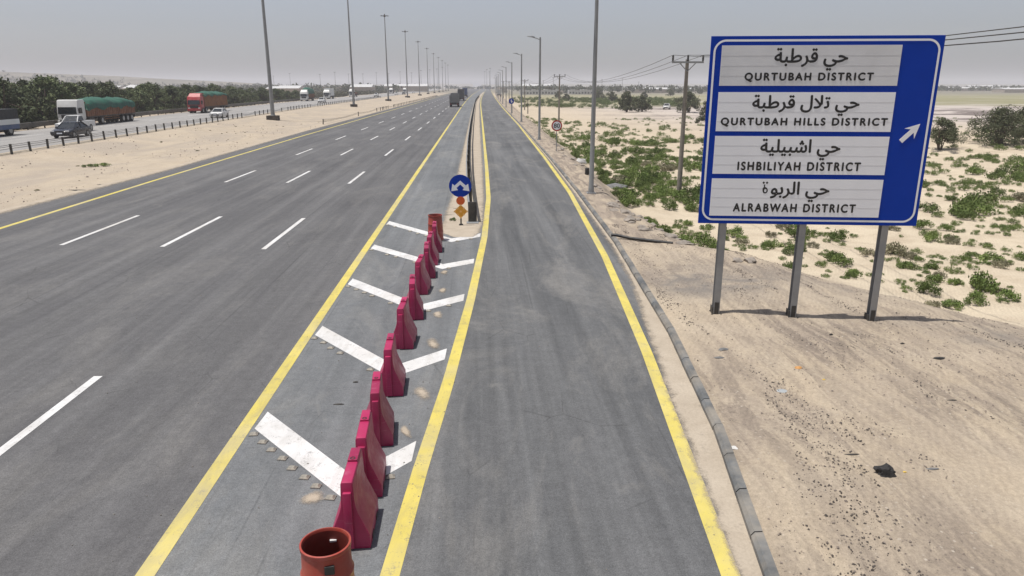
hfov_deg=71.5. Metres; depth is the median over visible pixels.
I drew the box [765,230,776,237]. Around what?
desert shrub
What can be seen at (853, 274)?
desert shrub
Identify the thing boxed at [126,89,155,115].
belt tree
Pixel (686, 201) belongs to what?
desert shrub
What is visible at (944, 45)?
power cable
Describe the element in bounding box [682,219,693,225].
desert shrub
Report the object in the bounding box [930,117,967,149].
desert tree
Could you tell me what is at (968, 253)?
desert shrub
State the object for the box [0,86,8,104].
belt tree
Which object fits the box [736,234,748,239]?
desert shrub
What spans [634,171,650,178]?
desert shrub
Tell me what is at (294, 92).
belt tree
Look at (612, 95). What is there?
desert tree
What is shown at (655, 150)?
desert shrub
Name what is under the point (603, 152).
desert shrub
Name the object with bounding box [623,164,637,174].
desert shrub
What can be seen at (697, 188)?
desert shrub
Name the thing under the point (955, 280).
desert shrub
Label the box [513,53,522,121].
street lamp
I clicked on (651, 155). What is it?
desert shrub
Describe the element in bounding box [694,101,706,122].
desert tree
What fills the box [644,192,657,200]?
desert shrub
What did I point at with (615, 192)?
desert shrub
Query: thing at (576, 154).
desert shrub
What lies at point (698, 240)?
desert shrub
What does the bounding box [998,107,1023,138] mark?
desert tree
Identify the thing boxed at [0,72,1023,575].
ground
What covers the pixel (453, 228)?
median strip
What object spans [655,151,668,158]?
desert shrub
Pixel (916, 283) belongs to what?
desert shrub
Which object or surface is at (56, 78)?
belt tree
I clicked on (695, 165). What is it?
desert shrub
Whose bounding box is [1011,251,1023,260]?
desert shrub
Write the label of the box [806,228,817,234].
desert shrub
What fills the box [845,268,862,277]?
desert shrub
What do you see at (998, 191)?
desert shrub
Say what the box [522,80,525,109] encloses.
utility pole
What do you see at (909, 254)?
desert shrub
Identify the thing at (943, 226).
desert shrub
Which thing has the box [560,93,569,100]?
desert tree
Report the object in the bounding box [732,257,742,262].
edge stone
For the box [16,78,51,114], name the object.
belt tree
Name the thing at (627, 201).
desert shrub
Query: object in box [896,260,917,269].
desert shrub
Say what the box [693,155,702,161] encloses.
desert shrub
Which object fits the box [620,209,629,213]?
edge stone
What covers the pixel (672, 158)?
desert shrub
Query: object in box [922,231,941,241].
desert shrub
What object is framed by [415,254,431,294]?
road barrier
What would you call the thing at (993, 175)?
desert shrub
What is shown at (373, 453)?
road barrier
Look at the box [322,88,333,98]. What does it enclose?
box truck
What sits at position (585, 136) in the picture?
desert shrub
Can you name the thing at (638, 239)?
drain hose
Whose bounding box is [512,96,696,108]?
scrub
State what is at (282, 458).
road stud
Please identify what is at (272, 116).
floodlight mast
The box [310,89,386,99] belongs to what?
roadside thicket
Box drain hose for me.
[611,233,672,243]
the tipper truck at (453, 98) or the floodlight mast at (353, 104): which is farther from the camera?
the tipper truck at (453, 98)
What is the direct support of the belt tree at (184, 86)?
on the ground at (968, 496)
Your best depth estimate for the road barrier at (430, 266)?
21.06 m
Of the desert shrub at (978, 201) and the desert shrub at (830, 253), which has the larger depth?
the desert shrub at (978, 201)
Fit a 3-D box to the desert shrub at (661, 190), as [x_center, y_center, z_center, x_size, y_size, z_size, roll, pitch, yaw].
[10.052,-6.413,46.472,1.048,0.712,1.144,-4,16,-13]
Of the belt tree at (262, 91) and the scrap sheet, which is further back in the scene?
the belt tree at (262, 91)
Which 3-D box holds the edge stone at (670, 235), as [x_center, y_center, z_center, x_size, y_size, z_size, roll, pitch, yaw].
[5.990,-1.987,26.724,0.428,0.152,0.540,-5,17,-19]
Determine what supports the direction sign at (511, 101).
on the ground at (968, 496)
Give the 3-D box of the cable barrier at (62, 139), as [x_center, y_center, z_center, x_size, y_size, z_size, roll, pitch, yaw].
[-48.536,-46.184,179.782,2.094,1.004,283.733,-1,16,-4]
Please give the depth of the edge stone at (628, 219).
29.56 m
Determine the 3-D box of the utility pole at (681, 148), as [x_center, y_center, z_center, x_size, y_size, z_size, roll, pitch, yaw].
[10.967,-10.193,45.628,2.060,8.990,0.376,-1,16,-3]
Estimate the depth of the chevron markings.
12.12 m
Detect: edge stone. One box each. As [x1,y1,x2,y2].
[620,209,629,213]
[624,217,635,221]
[638,227,652,230]
[664,233,677,237]
[676,240,686,244]
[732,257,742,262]
[744,257,756,262]
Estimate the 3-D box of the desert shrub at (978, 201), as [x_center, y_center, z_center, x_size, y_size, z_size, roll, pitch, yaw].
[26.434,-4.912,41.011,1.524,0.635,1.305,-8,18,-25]
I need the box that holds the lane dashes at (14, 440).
[0,100,447,454]
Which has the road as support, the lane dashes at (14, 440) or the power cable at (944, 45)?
the lane dashes at (14, 440)
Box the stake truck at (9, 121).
[0,109,19,134]
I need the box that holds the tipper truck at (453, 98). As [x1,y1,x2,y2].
[449,93,458,106]
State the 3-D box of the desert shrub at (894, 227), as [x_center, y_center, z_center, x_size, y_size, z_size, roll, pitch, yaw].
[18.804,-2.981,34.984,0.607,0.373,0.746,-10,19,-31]
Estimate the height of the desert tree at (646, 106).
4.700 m
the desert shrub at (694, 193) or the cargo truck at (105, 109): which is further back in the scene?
the cargo truck at (105, 109)
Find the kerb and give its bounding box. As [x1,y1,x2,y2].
[497,99,779,575]
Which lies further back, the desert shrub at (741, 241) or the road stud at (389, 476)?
the desert shrub at (741, 241)
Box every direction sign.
[509,98,513,116]
[698,35,945,321]
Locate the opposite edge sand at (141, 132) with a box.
[0,92,418,153]
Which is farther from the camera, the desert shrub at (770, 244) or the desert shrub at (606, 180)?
the desert shrub at (606, 180)
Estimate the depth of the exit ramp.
11.99 m
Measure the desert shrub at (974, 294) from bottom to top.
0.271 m
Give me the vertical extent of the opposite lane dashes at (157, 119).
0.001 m
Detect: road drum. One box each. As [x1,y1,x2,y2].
[299,527,354,575]
[428,214,443,240]
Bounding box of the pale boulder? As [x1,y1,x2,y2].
[576,158,586,163]
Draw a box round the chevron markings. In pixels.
[255,221,480,496]
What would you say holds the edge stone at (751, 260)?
on the ground at (968, 496)
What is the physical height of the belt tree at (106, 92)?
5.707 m
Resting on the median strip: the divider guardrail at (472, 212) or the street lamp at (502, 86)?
the divider guardrail at (472, 212)
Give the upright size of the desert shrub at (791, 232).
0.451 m
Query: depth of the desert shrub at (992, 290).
24.10 m
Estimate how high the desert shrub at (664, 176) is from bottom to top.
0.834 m
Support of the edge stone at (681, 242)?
on the ground at (968, 496)
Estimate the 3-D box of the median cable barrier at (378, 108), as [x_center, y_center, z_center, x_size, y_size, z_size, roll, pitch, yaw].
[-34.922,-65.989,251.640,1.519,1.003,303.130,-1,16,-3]
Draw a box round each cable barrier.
[0,96,380,153]
[323,96,433,123]
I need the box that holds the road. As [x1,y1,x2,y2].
[0,89,479,575]
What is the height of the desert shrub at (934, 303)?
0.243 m
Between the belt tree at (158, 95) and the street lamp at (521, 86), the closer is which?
the street lamp at (521, 86)
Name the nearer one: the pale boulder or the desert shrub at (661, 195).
the desert shrub at (661, 195)
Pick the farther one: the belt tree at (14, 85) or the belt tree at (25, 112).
the belt tree at (14, 85)
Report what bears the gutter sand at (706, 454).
on the exit ramp
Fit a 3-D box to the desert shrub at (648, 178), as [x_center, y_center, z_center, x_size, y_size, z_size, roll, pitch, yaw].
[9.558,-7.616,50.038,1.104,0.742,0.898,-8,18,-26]
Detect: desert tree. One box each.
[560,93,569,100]
[596,90,605,98]
[605,91,617,101]
[617,90,643,111]
[630,95,652,111]
[665,89,674,95]
[674,90,700,112]
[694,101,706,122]
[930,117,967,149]
[961,104,1023,146]
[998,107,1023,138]
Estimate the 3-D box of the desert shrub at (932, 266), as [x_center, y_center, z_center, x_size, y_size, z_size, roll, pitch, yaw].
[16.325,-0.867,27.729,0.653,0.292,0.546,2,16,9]
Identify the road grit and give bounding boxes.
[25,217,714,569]
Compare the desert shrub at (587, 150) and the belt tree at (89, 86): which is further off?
the belt tree at (89, 86)
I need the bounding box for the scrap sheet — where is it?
[607,183,627,188]
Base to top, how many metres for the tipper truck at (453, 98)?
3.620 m
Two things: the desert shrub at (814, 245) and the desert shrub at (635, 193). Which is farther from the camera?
the desert shrub at (635, 193)
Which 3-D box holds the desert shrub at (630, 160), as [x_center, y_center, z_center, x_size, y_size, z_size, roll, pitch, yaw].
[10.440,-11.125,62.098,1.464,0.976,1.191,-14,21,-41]
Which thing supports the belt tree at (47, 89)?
on the ground at (968, 496)
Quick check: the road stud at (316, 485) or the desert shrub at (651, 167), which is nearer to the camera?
the road stud at (316, 485)
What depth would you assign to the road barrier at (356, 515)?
8.77 m
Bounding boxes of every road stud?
[248,432,258,435]
[257,439,268,443]
[266,447,276,451]
[277,456,287,460]
[286,465,297,470]
[299,474,310,479]
[310,483,321,488]
[324,495,336,500]
[385,474,394,479]
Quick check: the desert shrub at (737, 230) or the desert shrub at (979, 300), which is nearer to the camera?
the desert shrub at (979, 300)
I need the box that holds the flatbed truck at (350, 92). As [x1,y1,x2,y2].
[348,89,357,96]
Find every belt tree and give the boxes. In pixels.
[0,77,37,131]
[0,82,38,107]
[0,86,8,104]
[2,88,47,129]
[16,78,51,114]
[17,74,74,121]
[23,91,52,127]
[30,83,57,104]
[39,75,67,101]
[54,82,91,98]
[54,90,79,105]
[75,80,99,94]
[80,89,94,97]
[94,87,120,97]
[100,84,139,111]
[104,80,121,90]
[122,91,143,116]
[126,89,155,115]
[128,84,164,114]
[144,83,171,113]
[154,89,179,113]
[155,86,187,112]
[163,85,185,111]
[172,97,182,108]
[181,84,189,89]
[185,91,195,107]
[192,86,208,109]
[208,83,226,92]
[211,86,228,94]
[226,86,248,106]
[227,93,236,107]
[228,90,240,106]
[236,89,252,105]
[243,89,259,104]
[245,91,256,104]
[255,88,268,103]
[273,88,285,102]
[283,92,291,101]
[286,90,294,101]
[290,90,299,100]
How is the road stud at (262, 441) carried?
on the road shoulder
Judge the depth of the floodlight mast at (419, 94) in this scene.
416.06 m
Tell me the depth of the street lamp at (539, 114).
73.64 m
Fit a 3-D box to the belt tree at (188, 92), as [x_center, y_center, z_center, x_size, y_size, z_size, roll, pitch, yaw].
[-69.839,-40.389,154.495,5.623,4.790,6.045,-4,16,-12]
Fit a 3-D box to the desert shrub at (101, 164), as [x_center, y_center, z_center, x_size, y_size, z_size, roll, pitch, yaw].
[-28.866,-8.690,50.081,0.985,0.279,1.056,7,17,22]
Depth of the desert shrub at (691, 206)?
41.49 m
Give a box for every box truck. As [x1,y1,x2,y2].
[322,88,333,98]
[458,89,464,100]
[462,88,467,96]
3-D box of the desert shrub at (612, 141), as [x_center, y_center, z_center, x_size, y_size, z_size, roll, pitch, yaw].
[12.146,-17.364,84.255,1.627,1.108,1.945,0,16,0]
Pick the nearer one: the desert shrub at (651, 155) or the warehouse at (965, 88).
the desert shrub at (651, 155)
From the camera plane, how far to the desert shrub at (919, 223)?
35.38 m
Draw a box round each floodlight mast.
[261,0,279,120]
[347,0,357,106]
[381,14,390,100]
[402,31,409,97]
[417,41,421,95]
[425,48,429,93]
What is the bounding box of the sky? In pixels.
[0,0,1023,86]
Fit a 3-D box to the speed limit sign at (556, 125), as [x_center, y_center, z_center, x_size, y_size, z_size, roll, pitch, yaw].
[3.822,-12.994,61.016,0.920,2.720,0.106,-1,16,-3]
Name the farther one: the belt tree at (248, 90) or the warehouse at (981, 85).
the warehouse at (981, 85)
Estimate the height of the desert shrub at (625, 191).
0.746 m
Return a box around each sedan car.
[50,121,91,137]
[209,108,228,117]
[318,98,325,102]
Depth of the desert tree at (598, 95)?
368.71 m
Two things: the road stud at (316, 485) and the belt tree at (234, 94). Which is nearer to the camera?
the road stud at (316, 485)
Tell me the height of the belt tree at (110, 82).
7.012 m
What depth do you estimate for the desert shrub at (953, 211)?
38.51 m
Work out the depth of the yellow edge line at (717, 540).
11.91 m
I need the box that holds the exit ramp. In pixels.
[400,89,741,575]
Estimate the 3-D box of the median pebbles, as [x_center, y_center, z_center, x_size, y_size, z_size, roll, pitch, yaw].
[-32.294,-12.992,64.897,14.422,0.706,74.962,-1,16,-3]
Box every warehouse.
[277,85,304,91]
[350,84,374,90]
[384,84,428,91]
[522,84,551,89]
[627,88,683,92]
[948,87,1023,90]
[963,85,1002,86]
[992,88,1023,91]
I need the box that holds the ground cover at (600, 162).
[526,115,1023,302]
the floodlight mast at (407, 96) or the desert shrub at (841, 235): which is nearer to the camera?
the desert shrub at (841, 235)
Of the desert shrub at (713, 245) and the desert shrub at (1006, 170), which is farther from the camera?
the desert shrub at (1006, 170)
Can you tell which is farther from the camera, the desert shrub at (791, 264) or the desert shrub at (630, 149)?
the desert shrub at (630, 149)
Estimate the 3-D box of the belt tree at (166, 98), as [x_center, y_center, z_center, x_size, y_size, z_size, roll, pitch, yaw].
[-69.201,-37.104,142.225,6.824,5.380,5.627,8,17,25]
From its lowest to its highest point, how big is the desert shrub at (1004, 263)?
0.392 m
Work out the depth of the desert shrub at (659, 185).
47.42 m
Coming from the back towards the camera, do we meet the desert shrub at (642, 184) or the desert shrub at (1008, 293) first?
the desert shrub at (642, 184)
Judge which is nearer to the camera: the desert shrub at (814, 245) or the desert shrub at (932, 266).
the desert shrub at (932, 266)
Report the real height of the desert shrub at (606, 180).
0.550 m
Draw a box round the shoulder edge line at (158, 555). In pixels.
[135,89,480,575]
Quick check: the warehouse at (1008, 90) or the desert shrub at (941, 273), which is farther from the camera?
the warehouse at (1008, 90)
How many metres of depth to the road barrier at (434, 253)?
22.64 m
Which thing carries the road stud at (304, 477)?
on the road shoulder
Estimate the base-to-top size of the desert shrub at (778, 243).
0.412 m
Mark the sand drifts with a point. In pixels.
(314, 497)
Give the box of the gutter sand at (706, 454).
[497,100,762,575]
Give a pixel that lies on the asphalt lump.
(885, 470)
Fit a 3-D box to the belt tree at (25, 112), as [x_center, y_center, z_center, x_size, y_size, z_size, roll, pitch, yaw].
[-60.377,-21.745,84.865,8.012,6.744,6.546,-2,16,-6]
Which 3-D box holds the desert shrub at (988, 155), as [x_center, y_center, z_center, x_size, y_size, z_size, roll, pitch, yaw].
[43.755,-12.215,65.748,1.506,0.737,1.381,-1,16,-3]
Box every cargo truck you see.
[54,97,134,123]
[185,91,227,112]
[299,87,314,100]
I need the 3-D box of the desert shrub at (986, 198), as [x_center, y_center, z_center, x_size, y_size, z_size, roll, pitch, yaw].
[28.476,-5.434,42.847,1.747,0.869,2.041,3,16,10]
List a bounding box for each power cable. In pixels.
[509,26,1023,84]
[512,38,1023,84]
[516,32,1023,84]
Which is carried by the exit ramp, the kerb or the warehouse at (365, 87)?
the kerb
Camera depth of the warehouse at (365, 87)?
525.83 m
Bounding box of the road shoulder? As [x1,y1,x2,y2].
[155,89,485,575]
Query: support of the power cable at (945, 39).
attached to the utility pole at (681, 148)
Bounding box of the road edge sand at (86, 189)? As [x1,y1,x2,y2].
[0,97,431,213]
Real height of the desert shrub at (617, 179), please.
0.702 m
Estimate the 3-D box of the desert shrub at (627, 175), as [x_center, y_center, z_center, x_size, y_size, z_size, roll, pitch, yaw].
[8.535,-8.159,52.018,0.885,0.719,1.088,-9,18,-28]
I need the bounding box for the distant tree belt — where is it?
[0,70,1023,92]
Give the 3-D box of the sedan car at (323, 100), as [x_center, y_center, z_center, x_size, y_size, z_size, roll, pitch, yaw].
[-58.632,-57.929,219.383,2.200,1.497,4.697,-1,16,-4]
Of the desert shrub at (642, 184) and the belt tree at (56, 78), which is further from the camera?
the belt tree at (56, 78)
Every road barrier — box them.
[333,447,377,548]
[355,410,385,496]
[366,371,394,445]
[380,333,405,396]
[394,297,416,348]
[407,274,423,319]
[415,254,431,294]
[424,241,435,277]
[427,231,438,264]
[432,221,442,252]
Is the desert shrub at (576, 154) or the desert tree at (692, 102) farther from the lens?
the desert tree at (692, 102)
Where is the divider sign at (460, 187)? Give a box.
[449,175,471,224]
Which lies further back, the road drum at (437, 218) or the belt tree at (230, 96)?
the belt tree at (230, 96)
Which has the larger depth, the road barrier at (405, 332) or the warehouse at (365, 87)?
the warehouse at (365, 87)
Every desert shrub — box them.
[94,163,110,166]
[570,149,579,158]
[580,133,590,140]
[580,145,597,155]
[596,149,607,155]
[597,169,612,175]
[597,174,606,179]
[602,178,616,184]
[605,151,621,158]
[607,137,620,145]
[610,190,620,195]
[611,175,628,183]
[617,186,634,195]
[618,177,641,185]
[619,195,639,206]
[622,145,634,153]
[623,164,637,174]
[623,172,634,179]
[623,188,639,196]
[626,155,639,165]
[629,139,640,145]
[631,147,646,154]
[633,182,644,187]
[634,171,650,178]
[637,186,650,192]
[640,137,654,145]
[641,161,651,165]
[642,174,654,183]
[643,152,654,157]
[644,164,660,172]
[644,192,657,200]
[648,171,659,177]
[650,177,663,181]
[651,147,662,154]
[652,162,675,170]
[653,181,669,190]
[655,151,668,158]
[656,184,672,193]
[656,192,666,197]
[658,171,672,180]
[661,199,677,210]
[661,224,671,232]
[665,180,676,187]
[667,190,688,199]
[669,156,678,160]
[676,157,691,163]
[678,234,694,241]
[679,186,694,194]
[681,235,696,245]
[682,198,693,204]
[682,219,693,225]
[684,203,698,211]
[685,190,699,201]
[690,161,701,168]
[691,183,700,195]
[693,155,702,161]
[694,231,716,246]
[699,224,714,229]
[709,241,716,248]
[726,225,743,235]
[735,237,749,244]
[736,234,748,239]
[760,240,775,248]
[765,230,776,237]
[767,238,784,247]
[775,224,790,229]
[781,247,793,254]
[782,261,792,268]
[788,229,807,236]
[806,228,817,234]
[807,240,819,248]
[823,250,843,261]
[827,229,848,240]
[830,253,853,266]
[843,271,856,278]
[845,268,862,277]
[859,247,874,255]
[885,241,907,255]
[889,226,900,231]
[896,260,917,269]
[901,251,915,259]
[913,219,933,228]
[914,281,929,285]
[915,280,943,295]
[919,202,940,212]
[922,180,928,187]
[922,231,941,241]
[924,262,940,269]
[924,273,945,282]
[924,300,940,306]
[932,270,947,278]
[936,223,954,230]
[940,299,964,310]
[943,234,959,240]
[944,233,960,244]
[945,195,958,200]
[946,277,961,285]
[948,204,969,218]
[949,194,983,213]
[956,210,977,219]
[962,197,985,207]
[963,251,980,256]
[963,297,990,306]
[964,190,1001,204]
[965,165,983,174]
[968,204,999,215]
[968,268,1000,294]
[969,291,986,298]
[975,152,992,158]
[976,251,1006,262]
[982,283,997,293]
[984,171,1005,179]
[990,185,1006,195]
[992,259,1011,268]
[994,165,1014,173]
[994,288,1020,301]
[1004,171,1023,180]
[1008,191,1023,200]
[1010,159,1023,171]
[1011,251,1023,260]
[1013,205,1023,210]
[1014,208,1023,216]
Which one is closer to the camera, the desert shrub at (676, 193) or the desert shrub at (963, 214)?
the desert shrub at (963, 214)
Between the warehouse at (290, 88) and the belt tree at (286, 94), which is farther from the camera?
the warehouse at (290, 88)
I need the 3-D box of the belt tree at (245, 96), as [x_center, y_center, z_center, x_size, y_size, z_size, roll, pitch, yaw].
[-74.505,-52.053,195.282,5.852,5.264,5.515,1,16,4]
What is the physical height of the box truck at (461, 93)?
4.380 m
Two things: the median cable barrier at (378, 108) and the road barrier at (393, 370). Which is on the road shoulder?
the road barrier at (393, 370)
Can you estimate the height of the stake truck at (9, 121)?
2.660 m
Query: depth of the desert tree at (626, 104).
190.54 m
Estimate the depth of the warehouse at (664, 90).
731.01 m
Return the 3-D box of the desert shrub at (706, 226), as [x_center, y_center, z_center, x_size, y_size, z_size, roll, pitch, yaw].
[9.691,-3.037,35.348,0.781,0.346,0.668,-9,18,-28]
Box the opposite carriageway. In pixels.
[0,89,442,152]
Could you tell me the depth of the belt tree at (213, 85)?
186.13 m
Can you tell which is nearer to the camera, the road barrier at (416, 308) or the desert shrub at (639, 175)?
the road barrier at (416, 308)
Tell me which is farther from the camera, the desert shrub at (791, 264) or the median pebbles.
the median pebbles
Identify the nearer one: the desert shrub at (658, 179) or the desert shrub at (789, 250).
the desert shrub at (789, 250)
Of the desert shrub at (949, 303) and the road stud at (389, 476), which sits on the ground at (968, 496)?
the desert shrub at (949, 303)
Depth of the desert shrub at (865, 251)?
29.51 m
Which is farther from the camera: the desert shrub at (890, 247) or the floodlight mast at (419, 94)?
the floodlight mast at (419, 94)
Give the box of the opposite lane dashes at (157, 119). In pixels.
[12,95,383,137]
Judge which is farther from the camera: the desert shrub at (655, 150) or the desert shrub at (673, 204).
the desert shrub at (655, 150)
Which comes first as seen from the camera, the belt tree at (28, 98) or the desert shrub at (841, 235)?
the desert shrub at (841, 235)
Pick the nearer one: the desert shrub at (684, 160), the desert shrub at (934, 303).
the desert shrub at (934, 303)
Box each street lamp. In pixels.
[501,70,502,103]
[505,61,512,112]
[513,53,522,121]
[527,36,540,139]
[586,0,598,193]
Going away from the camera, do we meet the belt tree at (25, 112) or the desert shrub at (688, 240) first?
the desert shrub at (688, 240)
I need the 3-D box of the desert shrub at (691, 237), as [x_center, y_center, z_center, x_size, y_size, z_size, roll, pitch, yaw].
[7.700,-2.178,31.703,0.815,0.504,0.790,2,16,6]
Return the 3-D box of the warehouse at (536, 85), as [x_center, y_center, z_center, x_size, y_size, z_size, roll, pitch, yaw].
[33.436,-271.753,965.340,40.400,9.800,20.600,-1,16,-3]
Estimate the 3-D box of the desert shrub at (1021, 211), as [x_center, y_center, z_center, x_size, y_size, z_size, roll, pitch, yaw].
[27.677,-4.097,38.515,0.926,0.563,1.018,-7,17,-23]
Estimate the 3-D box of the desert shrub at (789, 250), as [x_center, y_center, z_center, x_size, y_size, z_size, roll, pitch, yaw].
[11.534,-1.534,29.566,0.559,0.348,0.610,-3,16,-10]
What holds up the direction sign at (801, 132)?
on the ground at (968, 496)
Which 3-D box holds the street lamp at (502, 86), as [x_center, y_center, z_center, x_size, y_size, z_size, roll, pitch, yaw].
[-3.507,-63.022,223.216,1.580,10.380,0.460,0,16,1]
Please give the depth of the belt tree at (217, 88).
177.08 m
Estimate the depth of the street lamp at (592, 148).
36.32 m
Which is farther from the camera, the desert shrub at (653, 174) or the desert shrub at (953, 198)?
the desert shrub at (653, 174)
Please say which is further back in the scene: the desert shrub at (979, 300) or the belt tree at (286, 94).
the belt tree at (286, 94)
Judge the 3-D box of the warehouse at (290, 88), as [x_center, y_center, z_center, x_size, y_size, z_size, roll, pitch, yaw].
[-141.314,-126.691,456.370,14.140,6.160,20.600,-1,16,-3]
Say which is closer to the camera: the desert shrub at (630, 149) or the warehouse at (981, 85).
the desert shrub at (630, 149)
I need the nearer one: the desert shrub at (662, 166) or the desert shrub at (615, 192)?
the desert shrub at (615, 192)
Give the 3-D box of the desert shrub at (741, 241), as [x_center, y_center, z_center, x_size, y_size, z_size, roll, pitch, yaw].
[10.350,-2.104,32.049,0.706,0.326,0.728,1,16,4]
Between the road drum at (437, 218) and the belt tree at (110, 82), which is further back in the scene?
the belt tree at (110, 82)
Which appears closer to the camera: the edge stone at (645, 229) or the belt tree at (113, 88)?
the edge stone at (645, 229)
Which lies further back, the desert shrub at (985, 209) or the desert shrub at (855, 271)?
the desert shrub at (985, 209)
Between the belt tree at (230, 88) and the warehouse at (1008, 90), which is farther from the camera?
the warehouse at (1008, 90)
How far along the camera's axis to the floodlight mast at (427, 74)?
491.53 m
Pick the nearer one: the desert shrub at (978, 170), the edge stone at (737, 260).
the edge stone at (737, 260)
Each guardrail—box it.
[0,97,322,130]
[466,95,479,223]
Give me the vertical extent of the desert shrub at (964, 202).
1.188 m
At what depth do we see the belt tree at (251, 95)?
202.22 m
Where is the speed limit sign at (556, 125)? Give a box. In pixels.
[551,120,561,150]
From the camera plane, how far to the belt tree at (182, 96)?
149.50 m
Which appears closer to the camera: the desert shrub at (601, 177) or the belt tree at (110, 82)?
the desert shrub at (601, 177)
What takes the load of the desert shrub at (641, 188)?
on the ground at (968, 496)
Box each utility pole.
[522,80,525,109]
[554,74,564,120]
[672,55,703,190]
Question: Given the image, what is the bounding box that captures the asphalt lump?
[873,463,896,477]
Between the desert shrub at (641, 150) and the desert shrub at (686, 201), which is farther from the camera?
the desert shrub at (641, 150)
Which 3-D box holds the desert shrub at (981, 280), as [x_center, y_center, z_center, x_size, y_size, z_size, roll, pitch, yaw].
[15.952,-0.227,24.084,0.972,0.801,1.195,12,20,36]
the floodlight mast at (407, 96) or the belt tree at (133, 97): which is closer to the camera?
the belt tree at (133, 97)
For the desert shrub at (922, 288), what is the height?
0.515 m
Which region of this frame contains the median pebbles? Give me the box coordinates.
[0,124,315,203]
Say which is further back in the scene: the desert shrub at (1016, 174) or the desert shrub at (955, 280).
the desert shrub at (1016, 174)
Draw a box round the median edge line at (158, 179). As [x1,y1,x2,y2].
[0,94,447,228]
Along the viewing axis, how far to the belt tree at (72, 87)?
104.89 m
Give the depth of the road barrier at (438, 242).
24.32 m
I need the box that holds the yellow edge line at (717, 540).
[490,89,740,575]
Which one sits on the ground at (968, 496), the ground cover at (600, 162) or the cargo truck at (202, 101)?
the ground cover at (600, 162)
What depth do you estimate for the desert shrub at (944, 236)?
32.38 m
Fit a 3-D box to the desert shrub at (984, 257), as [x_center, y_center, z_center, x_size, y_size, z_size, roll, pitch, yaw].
[19.299,-1.260,28.631,1.049,0.533,0.954,12,20,37]
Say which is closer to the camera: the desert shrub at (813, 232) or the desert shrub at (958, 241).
the desert shrub at (958, 241)
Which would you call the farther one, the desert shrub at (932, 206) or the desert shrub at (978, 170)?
the desert shrub at (978, 170)
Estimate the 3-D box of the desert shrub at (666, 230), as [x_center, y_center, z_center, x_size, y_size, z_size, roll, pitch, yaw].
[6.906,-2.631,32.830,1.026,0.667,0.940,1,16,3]
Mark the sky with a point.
(202, 40)
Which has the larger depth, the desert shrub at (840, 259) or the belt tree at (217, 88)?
the belt tree at (217, 88)
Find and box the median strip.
[442,92,483,236]
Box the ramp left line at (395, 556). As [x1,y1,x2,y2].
[380,90,490,575]
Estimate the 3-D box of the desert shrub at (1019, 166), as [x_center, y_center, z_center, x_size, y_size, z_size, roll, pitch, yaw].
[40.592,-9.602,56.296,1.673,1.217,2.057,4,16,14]
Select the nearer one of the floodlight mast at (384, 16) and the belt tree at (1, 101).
the belt tree at (1, 101)
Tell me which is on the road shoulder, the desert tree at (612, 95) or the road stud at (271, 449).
the road stud at (271, 449)
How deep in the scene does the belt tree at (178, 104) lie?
146.93 m
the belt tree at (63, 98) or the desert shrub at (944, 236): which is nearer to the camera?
the desert shrub at (944, 236)
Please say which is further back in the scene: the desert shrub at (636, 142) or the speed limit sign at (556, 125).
the desert shrub at (636, 142)
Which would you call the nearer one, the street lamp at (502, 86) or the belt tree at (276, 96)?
the street lamp at (502, 86)
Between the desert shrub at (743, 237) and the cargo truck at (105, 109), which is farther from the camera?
the cargo truck at (105, 109)
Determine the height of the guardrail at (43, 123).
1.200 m
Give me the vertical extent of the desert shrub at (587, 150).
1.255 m
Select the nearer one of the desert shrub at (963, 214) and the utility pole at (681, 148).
the desert shrub at (963, 214)
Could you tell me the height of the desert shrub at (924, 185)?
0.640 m
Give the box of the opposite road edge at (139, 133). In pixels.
[1,93,411,154]
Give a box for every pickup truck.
[55,115,95,129]
[663,103,670,109]
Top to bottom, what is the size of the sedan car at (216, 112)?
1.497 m
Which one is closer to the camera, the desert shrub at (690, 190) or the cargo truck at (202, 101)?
the desert shrub at (690, 190)
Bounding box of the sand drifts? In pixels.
[302,271,446,502]
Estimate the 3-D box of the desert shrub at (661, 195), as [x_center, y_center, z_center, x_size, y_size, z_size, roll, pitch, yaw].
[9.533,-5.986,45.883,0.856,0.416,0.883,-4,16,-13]

